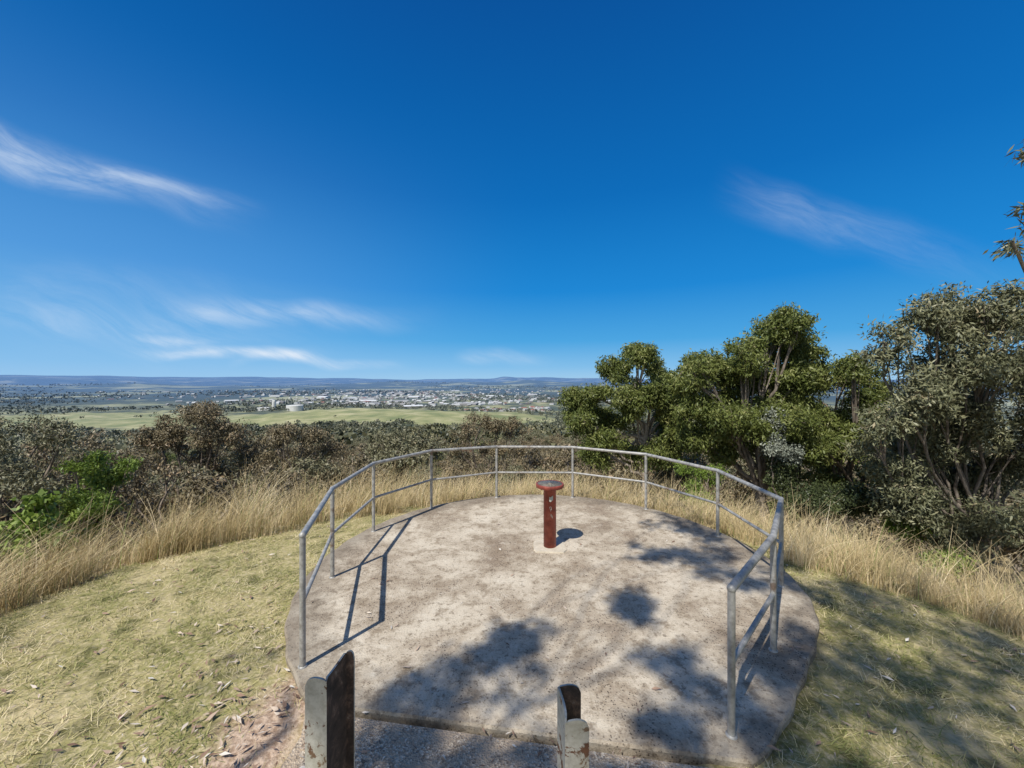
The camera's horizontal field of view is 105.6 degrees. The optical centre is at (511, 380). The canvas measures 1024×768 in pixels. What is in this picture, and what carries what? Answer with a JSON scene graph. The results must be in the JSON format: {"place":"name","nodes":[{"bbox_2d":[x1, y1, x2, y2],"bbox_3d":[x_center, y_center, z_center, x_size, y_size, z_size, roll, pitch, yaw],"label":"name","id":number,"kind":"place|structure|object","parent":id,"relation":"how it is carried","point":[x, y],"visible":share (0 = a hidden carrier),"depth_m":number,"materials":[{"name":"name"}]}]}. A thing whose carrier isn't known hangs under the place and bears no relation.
{"place":"outdoors","nodes":[
{"label":"outdoors","id":0,"kind":"place"},
{"bbox_2d":[281,716,706,767],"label":"path","id":1,"kind":"structure","parent":0,"point":[459,750],"depth_m":2.31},
{"bbox_2d":[0,375,1023,767],"bbox_3d":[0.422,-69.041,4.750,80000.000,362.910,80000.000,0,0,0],"label":"ground","id":2,"kind":"structure","parent":0,"point":[126,421],"depth_m":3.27,"materials":[{"name":"green plant"}]},
{"bbox_2d":[0,488,91,577],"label":"shrub","id":3,"kind":"object","parent":2,"relation":"on","point":[36,503],"visible":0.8,"depth_m":5.63,"materials":[{"name":"green plant"}]},
{"bbox_2d":[0,410,93,579],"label":"eucalyptus tree","id":4,"kind":"object","parent":2,"relation":"on","point":[62,433],"visible":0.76,"depth_m":8.87,"materials":[{"name":"green plant"}]},
{"bbox_2d":[18,426,168,564],"bbox_3d":[-13.881,4.263,12.957,4.033,5.535,2.816,0,0,0],"label":"eucalyptus tree","id":5,"kind":"object","parent":2,"relation":"on","point":[91,442],"visible":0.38,"depth_m":12.71,"materials":[{"name":"green plant"}]},
{"bbox_2d":[51,449,143,543],"bbox_3d":[-9.865,3.333,9.115,1.466,3.460,2.459,0,0,-22],"label":"shrub","id":6,"kind":"object","parent":2,"relation":"on","point":[77,501],"visible":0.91,"depth_m":9.04,"materials":[{"name":"green plant"}]},
{"bbox_2d":[119,398,282,504],"bbox_3d":[-13.655,4.369,16.990,6.052,7.138,3.799,0,0,0],"label":"eucalyptus tree","id":7,"kind":"object","parent":2,"relation":"on","point":[203,416],"visible":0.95,"depth_m":16.51,"materials":[{"name":"green plant"}]},
{"bbox_2d":[257,400,302,410],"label":"grain silos","id":8,"kind":"object","parent":2,"relation":"on","point":[294,407],"visible":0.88,"depth_m":1151.98,"materials":[{"name":"metal"}]},
{"bbox_2d":[243,420,349,488],"bbox_3d":[-8.480,3.956,15.491,4.415,4.912,2.584,0,0,0],"label":"eucalyptus tree","id":9,"kind":"object","parent":2,"relation":"on","point":[277,437],"visible":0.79,"depth_m":15.53,"materials":[{"name":"green plant"}]},
{"bbox_2d":[305,650,354,767],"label":"steel channel post","id":10,"kind":"object","parent":2,"relation":"on","point":[330,721],"visible":1,"depth_m":1.35,"materials":[{"name":"grey metal"}]},
{"bbox_2d":[84,388,609,411],"bbox_3d":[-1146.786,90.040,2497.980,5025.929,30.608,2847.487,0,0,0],"label":"town houses","id":11,"kind":"structure","parent":2,"relation":"on","point":[361,399],"depth_m":1872.36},
{"bbox_2d":[344,424,450,498],"bbox_3d":[-4.705,3.952,16.314,4.364,4.419,2.841,0,0,-14],"label":"eucalyptus tree","id":12,"kind":"object","parent":2,"relation":"on","point":[373,449],"visible":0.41,"depth_m":16.51,"materials":[{"name":"green plant"}]},
{"bbox_2d":[444,411,532,486],"bbox_3d":[-1.213,4.343,20.276,4.747,5.502,2.828,0,0,0],"label":"eucalyptus tree","id":13,"kind":"object","parent":2,"relation":"on","point":[487,424],"visible":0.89,"depth_m":20.18,"materials":[{"name":"green plant"}]},
{"bbox_2d":[0,455,1023,639],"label":"dry grass","id":14,"kind":"structure","parent":2,"relation":"on","point":[16,591],"depth_m":5.45,"materials":[{"name":"beige plant"}]},
{"bbox_2d":[0,430,1023,591],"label":"scrub woodland","id":15,"kind":"object","parent":2,"relation":"on","point":[159,484],"visible":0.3,"depth_m":16.47,"materials":[{"name":"green plant"}]},
{"bbox_2d":[0,381,1023,480],"bbox_3d":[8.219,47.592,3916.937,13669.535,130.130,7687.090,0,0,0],"label":"distant trees","id":16,"kind":"object","parent":2,"relation":"on","point":[553,428],"visible":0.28,"depth_m":725.15,"materials":[{"name":"green plant"}]},
{"bbox_2d":[0,512,1023,767],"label":"leaf litter","id":17,"kind":"object","parent":2,"relation":"on","point":[212,714],"visible":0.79,"depth_m":2.63,"materials":[{"name":"brown plant"}]},
{"bbox_2d":[284,495,819,767],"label":"concrete lookout platform","id":18,"kind":"structure","parent":2,"relation":"on","point":[624,614],"depth_m":3.45,"materials":[{"name":"grey concrete"}]},
{"bbox_2d":[298,445,784,740],"bbox_3d":[0.445,1.692,4.860,4.998,1.057,4.968,0,0,0],"label":"safety railing","id":19,"kind":"object","parent":18,"relation":"on","point":[771,541],"visible":0.99,"depth_m":3.55,"materials":[{"name":"grey metal"}]},
{"bbox_2d":[533,480,566,552],"bbox_3d":[0.495,1.775,5.145,0.430,0.850,0.390,0,0,0],"label":"direction table pedestal","id":20,"kind":"object","parent":18,"relation":"on","point":[549,543],"visible":1,"depth_m":5.07,"materials":[{"name":"red paint"}]},
{"bbox_2d":[557,684,588,767],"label":"steel channel post","id":21,"kind":"object","parent":2,"relation":"on","point":[572,739],"visible":1,"depth_m":1.35,"materials":[{"name":"grey metal"}]},
{"bbox_2d":[557,340,710,504],"bbox_3d":[4.507,2.041,14.114,5.884,7.015,3.390,0,0,0],"label":"eucalyptus tree","id":22,"kind":"object","parent":2,"relation":"on","point":[636,398],"visible":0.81,"depth_m":13.59,"materials":[{"name":"green plant"}]},
{"bbox_2d":[671,458,729,510],"bbox_3d":[4.731,3.111,10.061,1.448,1.925,2.628,0,0,38],"label":"shrub","id":23,"kind":"object","parent":2,"relation":"on","point":[707,476],"visible":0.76,"depth_m":10.32,"materials":[{"name":"green plant"}]},
{"bbox_2d":[661,301,852,528],"bbox_3d":[7.732,1.540,12.045,6.201,7.860,4.023,0,0,0],"label":"eucalyptus tree","id":24,"kind":"object","parent":2,"relation":"on","point":[727,420],"visible":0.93,"depth_m":11.60,"materials":[{"name":"green plant"}]},
{"bbox_2d":[757,406,804,536],"bbox_3d":[7.567,2.924,11.074,1.475,4.405,1.674,0,0,0],"label":"shrub","id":25,"kind":"object","parent":2,"relation":"on","point":[780,451],"visible":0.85,"depth_m":10.69,"materials":[{"name":"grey plant"}]},
{"bbox_2d":[760,455,887,535],"bbox_3d":[8.001,3.493,10.059,2.233,2.982,3.064,0,0,0],"label":"shrub","id":26,"kind":"object","parent":2,"relation":"on","point":[851,497],"visible":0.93,"depth_m":9.50,"materials":[{"name":"green plant"}]},
{"bbox_2d":[773,349,926,549],"bbox_3d":[10.105,2.486,11.533,4.898,6.689,3.364,0,0,0],"label":"eucalyptus tree","id":27,"kind":"object","parent":2,"relation":"on","point":[826,457],"visible":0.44,"depth_m":11.24,"materials":[{"name":"green plant"}]},
{"bbox_2d":[877,513,980,578],"bbox_3d":[8.610,3.821,8.142,2.458,1.864,1.507,0,0,-44],"label":"shrub","id":28,"kind":"object","parent":2,"relation":"on","point":[890,525],"visible":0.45,"depth_m":8.29,"materials":[{"name":"green plant"}]},
{"bbox_2d":[837,278,1023,593],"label":"eucalyptus tree","id":29,"kind":"object","parent":2,"relation":"on","point":[930,417],"visible":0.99,"depth_m":8.04,"materials":[{"name":"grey plant"}]},
{"bbox_2d":[975,139,1023,533],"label":"eucalyptus tree","id":30,"kind":"object","parent":2,"relation":"on","point":[1011,246],"visible":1,"depth_m":5.87,"materials":[{"name":"green plant"}]},
{"bbox_2d":[0,0,1023,379],"label":"sky","id":31,"kind":"structure","parent":0,"point":[362,189],"materials":[{"name":"blue"}]}
]}

